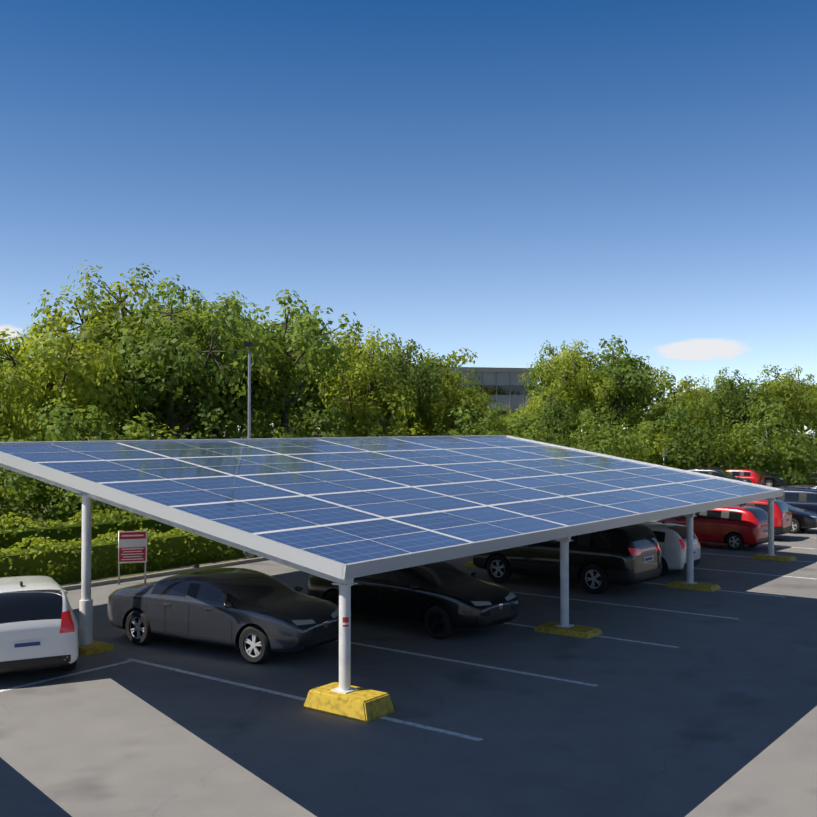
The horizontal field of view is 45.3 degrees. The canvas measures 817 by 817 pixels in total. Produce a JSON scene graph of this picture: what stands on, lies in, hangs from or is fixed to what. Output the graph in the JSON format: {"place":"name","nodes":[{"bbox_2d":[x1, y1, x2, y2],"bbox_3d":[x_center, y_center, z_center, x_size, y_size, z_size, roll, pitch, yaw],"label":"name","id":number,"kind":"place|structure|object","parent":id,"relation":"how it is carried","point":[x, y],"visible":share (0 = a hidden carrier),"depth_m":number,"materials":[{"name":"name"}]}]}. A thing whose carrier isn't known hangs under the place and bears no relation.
{"place":"outdoors","nodes":[
{"label":"outdoors","id":0,"kind":"place"},
{"bbox_2d":[0,431,816,816],"bbox_3d":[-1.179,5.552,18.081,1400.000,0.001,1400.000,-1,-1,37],"label":"ground","id":1,"kind":"structure","parent":0,"point":[716,715],"depth_m":17.54,"materials":[{"name":"grey asphalt"}]},
{"bbox_2d":[0,475,12,527],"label":"shrub","id":2,"kind":"object","parent":1,"relation":"on","point":[3,495],"visible":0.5,"depth_m":37.75,"materials":[{"name":"green plant"}]},
{"bbox_2d":[0,470,14,516],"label":"tall shrub","id":3,"kind":"object","parent":1,"relation":"on","point":[5,496],"visible":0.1,"depth_m":48.94,"materials":[{"name":"green plant"}]},
{"bbox_2d":[0,353,22,388],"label":"tree","id":4,"kind":"object","parent":1,"relation":"on","point":[2,361],"visible":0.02,"depth_m":53.20,"materials":[{"name":"green plant"}]},
{"bbox_2d":[0,576,78,672],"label":"white hatchback car","id":5,"kind":"object","parent":1,"relation":"on","point":[38,626],"visible":1,"depth_m":19.91,"materials":[{"name":"white paint"}]},
{"bbox_2d":[13,339,74,512],"bbox_3d":[-21.514,0.964,57.492,5.490,10.790,6.127,-1,-1,38],"label":"tree","id":6,"kind":"object","parent":1,"relation":"on","point":[35,364],"visible":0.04,"depth_m":57.10,"materials":[{"name":"green plant"}]},
{"bbox_2d":[0,371,117,524],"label":"tall shrub","id":7,"kind":"object","parent":1,"relation":"on","point":[6,482],"depth_m":51.25,"materials":[{"name":"green plant"}]},
{"bbox_2d":[0,393,125,527],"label":"shrub","id":8,"kind":"object","parent":1,"relation":"on","point":[63,430],"visible":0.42,"depth_m":40.71,"materials":[{"name":"green plant"}]},
{"bbox_2d":[9,410,144,519],"bbox_3d":[-18.270,2.931,54.743,8.266,7.232,7.888,1,-1,-33],"label":"tall shrub","id":9,"kind":"object","parent":1,"relation":"on","point":[80,428],"depth_m":53.22,"materials":[{"name":"green plant"}]},
{"bbox_2d":[14,406,157,526],"bbox_3d":[-14.447,3.084,43.663,7.045,6.460,7.383,-1,-1,32],"label":"shrub","id":10,"kind":"object","parent":1,"relation":"on","point":[95,425],"visible":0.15,"depth_m":43.71,"materials":[{"name":"green plant"}]},
{"bbox_2d":[0,508,179,550],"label":"hedge","id":11,"kind":"object","parent":1,"relation":"on","point":[57,530],"visible":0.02,"depth_m":36.31,"materials":[{"name":"green plant"}]},
{"bbox_2d":[0,528,242,582],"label":"hedge","id":12,"kind":"object","parent":1,"relation":"on","point":[56,562],"visible":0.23,"depth_m":33.87,"materials":[{"name":"green plant"}]},
{"bbox_2d":[118,530,146,584],"bbox_3d":[-9.138,4.932,32.397,0.917,1.750,0.098,0,-1,-18],"label":"info sign","id":13,"kind":"object","parent":1,"relation":"on","point":[132,546],"visible":0.96,"depth_m":32.37,"materials":[{"name":"red"}]},
{"bbox_2d":[105,422,183,515],"bbox_3d":[-12.142,3.382,45.128,6.335,5.584,5.666,1,-1,-35],"label":"shrub","id":14,"kind":"object","parent":1,"relation":"on","point":[161,431],"visible":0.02,"depth_m":46.16,"materials":[{"name":"green plant"}]},
{"bbox_2d":[107,564,338,663],"bbox_3d":[-4.407,4.716,23.364,6.011,1.860,2.818,-1,-1,31],"label":"car","id":15,"kind":"object","parent":1,"relation":"on","point":[256,617],"visible":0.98,"depth_m":22.31,"materials":[{"name":"grey paint"}]},
{"bbox_2d":[149,386,298,439],"bbox_3d":[-12.011,1.591,60.191,11.833,9.829,10.862,0,-1,-12],"label":"tall shrub","id":16,"kind":"object","parent":1,"relation":"on","point":[203,434],"visible":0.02,"depth_m":58.21,"materials":[{"name":"green plant"}]},
{"bbox_2d":[167,399,296,439],"bbox_3d":[-8.541,2.871,47.999,7.409,6.705,8.072,0,-1,-24],"label":"shrub","id":17,"kind":"object","parent":1,"relation":"on","point":[214,417],"visible":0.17,"depth_m":48.17,"materials":[{"name":"green plant"}]},
{"bbox_2d":[192,395,292,438],"bbox_3d":[-10.211,2.580,61.905,9.475,8.291,9.042,1,-1,-40],"label":"tall shrub","id":18,"kind":"object","parent":1,"relation":"on","point":[275,425],"visible":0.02,"depth_m":60.66,"materials":[{"name":"green plant"}]},
{"bbox_2d":[252,429,305,438],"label":"shrub","id":19,"kind":"object","parent":1,"relation":"on","point":[297,435],"visible":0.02,"depth_m":52.11,"materials":[{"name":"green plant"}]},
{"bbox_2d":[243,414,318,437],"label":"tall shrub","id":20,"kind":"object","parent":1,"relation":"on","point":[308,434],"depth_m":65.97,"materials":[{"name":"green plant"}]},
{"bbox_2d":[262,379,363,437],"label":"tall shrub","id":21,"kind":"object","parent":1,"relation":"on","point":[302,419],"visible":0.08,"depth_m":67.14,"materials":[{"name":"green plant"}]},
{"bbox_2d":[289,387,367,437],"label":"tall shrub","id":22,"kind":"object","parent":1,"relation":"on","point":[317,400],"visible":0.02,"depth_m":68.87,"materials":[{"name":"green plant"}]},
{"bbox_2d":[287,398,388,437],"bbox_3d":[-4.171,2.883,55.177,8.362,6.946,7.675,0,-1,25],"label":"shrub","id":23,"kind":"object","parent":1,"relation":"on","point":[341,426],"visible":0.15,"depth_m":54.78,"materials":[{"name":"green plant"}]},
{"bbox_2d":[318,332,424,436],"bbox_3d":[-2.545,0.800,63.378,7.736,11.427,6.667,-1,-1,27],"label":"tree","id":24,"kind":"object","parent":1,"relation":"on","point":[392,413],"visible":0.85,"depth_m":62.44,"materials":[{"name":"green plant"}]},
{"bbox_2d":[0,435,783,693],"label":"solar carport","id":25,"kind":"object","parent":1,"relation":"on","point":[342,512],"visible":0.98,"depth_m":25.65,"materials":[{"name":"blue glass"}]},
{"bbox_2d":[346,339,440,427],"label":"tree","id":26,"kind":"object","parent":1,"relation":"on","point":[418,370],"visible":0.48,"depth_m":65.89,"materials":[{"name":"green plant"}]},
{"bbox_2d":[373,423,424,436],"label":"shrub","id":27,"kind":"object","parent":1,"relation":"on","point":[405,434],"visible":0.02,"depth_m":58.33,"materials":[{"name":"green plant"}]},
{"bbox_2d":[0,528,816,740],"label":"parking lines","id":28,"kind":"object","parent":1,"relation":"on","point":[304,699],"visible":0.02,"depth_m":20.98,"materials":[{"name":"paint"}]},
{"bbox_2d":[308,561,518,638],"bbox_3d":[0.015,4.777,25.973,5.912,1.830,2.772,-1,-1,40],"label":"black sedan car","id":29,"kind":"object","parent":1,"relation":"on","point":[441,599],"visible":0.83,"depth_m":24.58,"materials":[{"name":"black paint"}]},
{"bbox_2d":[406,424,439,435],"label":"tall shrub","id":30,"kind":"object","parent":1,"relation":"on","point":[417,434],"visible":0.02,"depth_m":71.94,"materials":[{"name":"green plant"}]},
{"bbox_2d":[79,553,796,722],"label":"post bases","id":31,"kind":"object","parent":1,"relation":"on","point":[361,704],"visible":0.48,"depth_m":18.02,"materials":[{"name":"paint"}]},
{"bbox_2d":[62,485,816,590],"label":"kerb verge","id":32,"kind":"structure","parent":1,"relation":"on","point":[125,579],"depth_m":34.30,"materials":[{"name":"grey concrete"}]},
{"bbox_2d":[423,423,462,435],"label":"shrub","id":33,"kind":"object","parent":1,"relation":"on","point":[450,431],"visible":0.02,"depth_m":63.25,"materials":[{"name":"green plant"}]},
{"bbox_2d":[448,403,553,439],"bbox_3d":[5.570,3.171,65.228,7.760,7.115,8.131,0,-1,-11],"label":"shrub","id":34,"kind":"object","parent":1,"relation":"on","point":[487,420],"visible":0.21,"depth_m":64.51,"materials":[{"name":"green plant"}]},
{"bbox_2d":[482,408,560,445],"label":"shrub","id":35,"kind":"object","parent":1,"relation":"on","point":[535,430],"visible":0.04,"depth_m":70.06,"materials":[{"name":"green plant"}]},
{"bbox_2d":[537,430,578,447],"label":"shrub","id":36,"kind":"object","parent":1,"relation":"on","point":[558,441],"visible":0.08,"depth_m":71.68,"materials":[{"name":"green plant"}]},
{"bbox_2d":[473,523,661,593],"bbox_3d":[5.133,4.664,32.386,6.076,2.284,2.936,-1,-1,39],"label":"black suv","id":37,"kind":"object","parent":1,"relation":"on","point":[600,561],"visible":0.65,"depth_m":30.64,"materials":[{"name":"black paint"}]},
{"bbox_2d":[570,443,619,456],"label":"shrub","id":38,"kind":"object","parent":1,"relation":"on","point":[592,448],"visible":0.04,"depth_m":72.62,"materials":[{"name":"green plant"}]},
{"bbox_2d":[568,421,622,451],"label":"tall shrub","id":39,"kind":"object","parent":1,"relation":"on","point":[591,441],"visible":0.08,"depth_m":88.70,"materials":[{"name":"green plant"}]},
{"bbox_2d":[561,402,655,460],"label":"shrub","id":40,"kind":"object","parent":1,"relation":"on","point":[588,426],"visible":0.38,"depth_m":74.83,"materials":[{"name":"green plant"}]},
{"bbox_2d":[584,421,654,463],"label":"shrub","id":41,"kind":"object","parent":1,"relation":"on","point":[642,453],"visible":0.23,"depth_m":78.49,"materials":[{"name":"green plant"}]},
{"bbox_2d":[580,409,659,461],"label":"tall shrub","id":42,"kind":"object","parent":1,"relation":"on","point":[632,420],"visible":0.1,"depth_m":93.27,"materials":[{"name":"green plant"}]},
{"bbox_2d":[615,419,679,468],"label":"shrub","id":43,"kind":"object","parent":1,"relation":"on","point":[658,446],"visible":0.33,"depth_m":80.98,"materials":[{"name":"green plant"}]},
{"bbox_2d":[622,398,703,465],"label":"tall shrub","id":44,"kind":"object","parent":1,"relation":"on","point":[640,417],"visible":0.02,"depth_m":94.44,"materials":[{"name":"green plant"}]},
{"bbox_2d":[641,521,700,575],"bbox_3d":[8.047,4.945,35.569,4.699,1.837,2.497,-1,-1,36],"label":"white hatchback car","id":45,"kind":"object","parent":1,"relation":"on","point":[671,538],"visible":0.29,"depth_m":33.81,"materials":[{"name":"white paint"}]},
{"bbox_2d":[641,378,718,468],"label":"tree","id":46,"kind":"object","parent":1,"relation":"on","point":[676,399],"visible":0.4,"depth_m":88.83,"materials":[{"name":"green plant"}]},
{"bbox_2d":[650,419,722,468],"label":"tall shrub","id":47,"kind":"object","parent":1,"relation":"on","point":[695,440],"depth_m":95.63,"materials":[{"name":"green plant"}]},
{"bbox_2d":[635,397,739,469],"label":"shrub","id":48,"kind":"object","parent":1,"relation":"on","point":[681,455],"visible":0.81,"depth_m":81.26,"materials":[{"name":"green plant"}]},
{"bbox_2d":[652,386,757,468],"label":"tall shrub","id":49,"kind":"object","parent":1,"relation":"on","point":[712,423],"visible":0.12,"depth_m":95.81,"materials":[{"name":"green plant"}]},
{"bbox_2d":[677,425,736,468],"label":"shrub","id":50,"kind":"object","parent":1,"relation":"on","point":[725,455],"visible":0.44,"depth_m":83.26,"materials":[{"name":"green plant"}]},
{"bbox_2d":[682,374,735,433],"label":"tree","id":51,"kind":"object","parent":1,"relation":"on","point":[700,387],"visible":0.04,"depth_m":103.93,"materials":[{"name":"green plant"}]},
{"bbox_2d":[656,504,767,549],"bbox_3d":[13.261,5.048,42.783,4.827,1.887,2.565,-1,-1,41],"label":"red hatchback car","id":52,"kind":"object","parent":1,"relation":"on","point":[737,527],"visible":0.67,"depth_m":41.32,"materials":[{"name":"red paint"}]},
{"bbox_2d":[686,467,751,482],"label":"grey car row","id":53,"kind":"object","parent":1,"relation":"on","point":[713,471],"visible":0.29,"depth_m":75.88,"materials":[{"name":"grey paint"}]},
{"bbox_2d":[706,427,766,470],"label":"shrub","id":54,"kind":"object","parent":1,"relation":"on","point":[748,447],"visible":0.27,"depth_m":84.87,"materials":[{"name":"green plant"}]},
{"bbox_2d":[711,415,770,472],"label":"tall shrub","id":55,"kind":"object","parent":1,"relation":"on","point":[748,431],"visible":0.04,"depth_m":98.57,"materials":[{"name":"green plant"}]},
{"bbox_2d":[705,372,781,459],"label":"tree","id":56,"kind":"object","parent":1,"relation":"on","point":[727,404],"visible":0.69,"depth_m":91.17,"materials":[{"name":"green plant"}]},
{"bbox_2d":[725,468,764,485],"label":"red car","id":57,"kind":"object","parent":1,"relation":"on","point":[755,476],"visible":0.25,"depth_m":78.49,"materials":[{"name":"red paint"}]},
{"bbox_2d":[710,396,816,485],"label":"shrub","id":58,"kind":"object","parent":1,"relation":"on","point":[773,458],"visible":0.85,"depth_m":84.71,"materials":[{"name":"green plant"}]},
{"bbox_2d":[738,497,791,534],"bbox_3d":[15.217,5.073,46.195,5.208,1.958,2.516,-1,-1,35],"label":"red suv","id":59,"kind":"object","parent":1,"relation":"on","point":[782,519],"visible":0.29,"depth_m":44.43,"materials":[{"name":"red paint"}]},
{"bbox_2d":[743,468,787,486],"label":"black car row","id":60,"kind":"object","parent":1,"relation":"on","point":[772,480],"visible":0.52,"depth_m":81.42,"materials":[{"name":"black paint"}]},
{"bbox_2d":[752,425,813,476],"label":"tall shrub","id":61,"kind":"object","parent":1,"relation":"on","point":[777,443],"visible":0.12,"depth_m":97.74,"materials":[{"name":"green plant"}]},
{"bbox_2d":[770,431,816,483],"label":"shrub","id":62,"kind":"object","parent":1,"relation":"on","point":[807,468],"visible":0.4,"depth_m":86.73,"materials":[{"name":"green plant"}]},
{"bbox_2d":[770,392,816,473],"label":"tall shrub","id":63,"kind":"object","parent":1,"relation":"on","point":[811,427],"visible":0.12,"depth_m":98.63,"materials":[{"name":"green plant"}]},
{"bbox_2d":[775,486,816,512],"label":"blue car","id":64,"kind":"object","parent":1,"relation":"on","point":[804,498],"visible":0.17,"depth_m":51.42,"materials":[{"name":"blue paint"}]},
{"bbox_2d":[786,503,816,533],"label":"black car","id":65,"kind":"object","parent":1,"relation":"on","point":[803,519],"visible":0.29,"depth_m":47.36,"materials":[{"name":"black paint"}]},
{"bbox_2d":[793,441,816,482],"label":"shrub","id":66,"kind":"object","parent":1,"relation":"on","point":[811,465],"visible":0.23,"depth_m":88.10,"materials":[{"name":"green plant"}]},
{"bbox_2d":[803,398,816,431],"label":"tree","id":67,"kind":"object","parent":1,"relation":"on","point":[814,411],"visible":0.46,"depth_m":96.74,"materials":[{"name":"green plant"}]},
{"bbox_2d":[0,460,816,586],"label":"verge grass","id":68,"kind":"structure","parent":0,"point":[109,577],"depth_m":35.79,"materials":[{"name":"green plant"}]},
{"bbox_2d":[0,360,45,441],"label":"tree","id":69,"kind":"object","parent":68,"relation":"on","point":[7,411],"visible":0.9,"depth_m":43.35,"materials":[{"name":"green plant"}]},
{"bbox_2d":[0,331,56,432],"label":"tree","id":70,"kind":"object","parent":68,"relation":"on","point":[20,354],"visible":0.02,"depth_m":63.16,"materials":[{"name":"green plant"}]},
{"bbox_2d":[13,309,120,440],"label":"tree","id":71,"kind":"object","parent":68,"relation":"on","point":[61,349],"depth_m":69.97,"materials":[{"name":"green plant"}]},
{"bbox_2d":[0,306,145,523],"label":"tree","id":72,"kind":"object","parent":68,"relation":"on","point":[83,394],"visible":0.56,"depth_m":47.17,"materials":[{"name":"green plant"}]},
{"bbox_2d":[28,260,220,417],"bbox_3d":[-17.874,-1.413,63.053,11.972,15.830,12.002,-1,-1,42],"label":"tree","id":73,"kind":"object","parent":68,"relation":"on","point":[98,325],"visible":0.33,"depth_m":61.47,"materials":[{"name":"green plant"}]},
{"bbox_2d":[75,282,269,440],"bbox_3d":[-12.604,-0.220,51.781,9.535,13.043,12.068,0,-1,-15],"label":"tree","id":74,"kind":"object","parent":68,"relation":"on","point":[191,372],"visible":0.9,"depth_m":49.89,"materials":[{"name":"green plant"}]},
{"bbox_2d":[131,274,217,334],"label":"tree","id":75,"kind":"object","parent":68,"relation":"on","point":[169,284],"visible":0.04,"depth_m":75.23,"materials":[{"name":"green plant"}]},
{"bbox_2d":[132,288,263,351],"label":"tree","id":76,"kind":"object","parent":68,"relation":"on","point":[193,293],"visible":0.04,"depth_m":67.21,"materials":[{"name":"green plant"}]},
{"bbox_2d":[115,292,302,439],"bbox_3d":[-11.524,-0.099,56.722,10.208,12.922,10.234,1,-1,-38],"label":"tree","id":77,"kind":"object","parent":68,"relation":"on","point":[260,385],"visible":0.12,"depth_m":55.10,"materials":[{"name":"green plant"}]},
{"bbox_2d":[243,342,253,557],"bbox_3d":[-6.181,1.703,37.831,0.424,8.400,1.931,0,-1,-8],"label":"lamp post","id":78,"kind":"object","parent":68,"relation":"on","point":[245,553],"visible":0.58,"depth_m":38.55,"materials":[{"name":"grey metal"}]},
{"bbox_2d":[225,289,359,436],"bbox_3d":[-7.708,-0.392,59.011,9.756,13.662,10.779,1,-1,-42],"label":"tree","id":79,"kind":"object","parent":68,"relation":"on","point":[305,352],"visible":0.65,"depth_m":56.92,"materials":[{"name":"green plant"}]},
{"bbox_2d":[253,306,337,425],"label":"tree","id":80,"kind":"object","parent":68,"relation":"on","point":[303,331],"visible":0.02,"depth_m":85.00,"materials":[{"name":"green plant"}]},
{"bbox_2d":[244,300,363,436],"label":"tree","id":81,"kind":"object","parent":68,"relation":"on","point":[317,391],"visible":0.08,"depth_m":70.79,"materials":[{"name":"green plant"}]},
{"bbox_2d":[314,324,385,431],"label":"tree","id":82,"kind":"object","parent":68,"relation":"on","point":[344,337],"visible":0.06,"depth_m":75.00,"materials":[{"name":"green plant"}]},
{"bbox_2d":[336,326,428,394],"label":"tree","id":83,"kind":"object","parent":68,"relation":"on","point":[370,339],"visible":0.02,"depth_m":81.23,"materials":[{"name":"green plant"}]},
{"bbox_2d":[377,340,456,435],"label":"tree","id":84,"kind":"object","parent":68,"relation":"on","point":[437,381],"visible":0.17,"depth_m":69.30,"materials":[{"name":"green plant"}]},
{"bbox_2d":[398,348,495,435],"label":"tree","id":85,"kind":"object","parent":68,"relation":"on","point":[427,424],"visible":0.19,"depth_m":72.76,"materials":[{"name":"green plant"}]},
{"bbox_2d":[430,357,480,410],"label":"tree","id":86,"kind":"object","parent":68,"relation":"on","point":[473,379],"visible":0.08,"depth_m":85.40,"materials":[{"name":"green plant"}]},
{"bbox_2d":[421,371,497,435],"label":"tree","id":87,"kind":"object","parent":68,"relation":"on","point":[463,398],"visible":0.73,"depth_m":69.84,"materials":[{"name":"green plant"}]},
{"bbox_2d":[410,366,537,434],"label":"distant building","id":88,"kind":"structure","parent":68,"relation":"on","point":[505,386],"depth_m":135.70,"materials":[{"name":"grey"}]},
{"bbox_2d":[473,417,509,434],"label":"tree","id":89,"kind":"object","parent":68,"relation":"on","point":[500,426],"visible":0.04,"depth_m":74.10,"materials":[{"name":"green plant"}]},
{"bbox_2d":[498,405,527,434],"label":"tree","id":90,"kind":"object","parent":68,"relation":"on","point":[504,419],"visible":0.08,"depth_m":87.42,"materials":[{"name":"green plant"}]},
{"bbox_2d":[514,402,534,420],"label":"tree","id":91,"kind":"object","parent":68,"relation":"on","point":[530,409],"visible":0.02,"depth_m":92.25,"materials":[{"name":"green plant"}]},
{"bbox_2d":[518,352,568,411],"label":"tree","id":92,"kind":"object","parent":68,"relation":"on","point":[529,392],"depth_m":106.09,"materials":[{"name":"green plant"}]},
{"bbox_2d":[505,386,593,443],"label":"tree","id":93,"kind":"object","parent":68,"relation":"on","point":[561,424],"visible":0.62,"depth_m":78.52,"materials":[{"name":"green plant"}]},
{"bbox_2d":[523,340,606,409],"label":"tree","id":94,"kind":"object","parent":68,"relation":"on","point":[542,383],"visible":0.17,"depth_m":94.28,"materials":[{"name":"green plant"}]},
{"bbox_2d":[517,339,619,446],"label":"tree","id":95,"kind":"object","parent":68,"relation":"on","point":[580,385],"visible":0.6,"depth_m":83.81,"materials":[{"name":"green plant"}]},
{"bbox_2d":[554,335,678,436],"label":"tree","id":96,"kind":"object","parent":68,"relation":"on","point":[630,384],"visible":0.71,"depth_m":87.70,"materials":[{"name":"green plant"}]},
{"bbox_2d":[592,338,657,432],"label":"tree","id":97,"kind":"object","parent":68,"relation":"on","point":[635,398],"visible":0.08,"depth_m":99.17,"materials":[{"name":"green plant"}]},
{"bbox_2d":[622,357,675,427],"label":"tree","id":98,"kind":"object","parent":68,"relation":"on","point":[661,375],"visible":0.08,"depth_m":109.48,"materials":[{"name":"green plant"}]},
{"bbox_2d":[638,375,714,451],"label":"tree","id":99,"kind":"object","parent":68,"relation":"on","point":[655,393],"visible":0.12,"depth_m":100.24,"materials":[{"name":"green plant"}]},
{"bbox_2d":[663,448,709,465],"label":"sign poles","id":100,"kind":"object","parent":68,"relation":"on","point":[664,452],"visible":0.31,"depth_m":79.30,"materials":[{"name":"grey metal"}]},
{"bbox_2d":[694,367,767,418],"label":"tree","id":101,"kind":"object","parent":68,"relation":"on","point":[737,372],"visible":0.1,"depth_m":104.77,"materials":[{"name":"green plant"}]},
{"bbox_2d":[750,364,816,474],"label":"tree","id":102,"kind":"object","parent":68,"relation":"on","point":[785,389],"visible":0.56,"depth_m":93.29,"materials":[{"name":"green plant"}]},
{"bbox_2d":[775,365,816,466],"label":"tree","id":103,"kind":"object","parent":68,"relation":"on","point":[803,380],"visible":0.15,"depth_m":103.84,"materials":[{"name":"green plant"}]},
{"bbox_2d":[804,381,816,402],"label":"tree","id":104,"kind":"object","parent":68,"relation":"on","point":[815,386],"visible":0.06,"depth_m":104.93,"materials":[{"name":"green plant"}]},
{"bbox_2d":[0,0,816,432],"label":"sky","id":105,"kind":"structure","parent":0,"point":[497,180],"materials":[{"name":"blue"}]}
]}

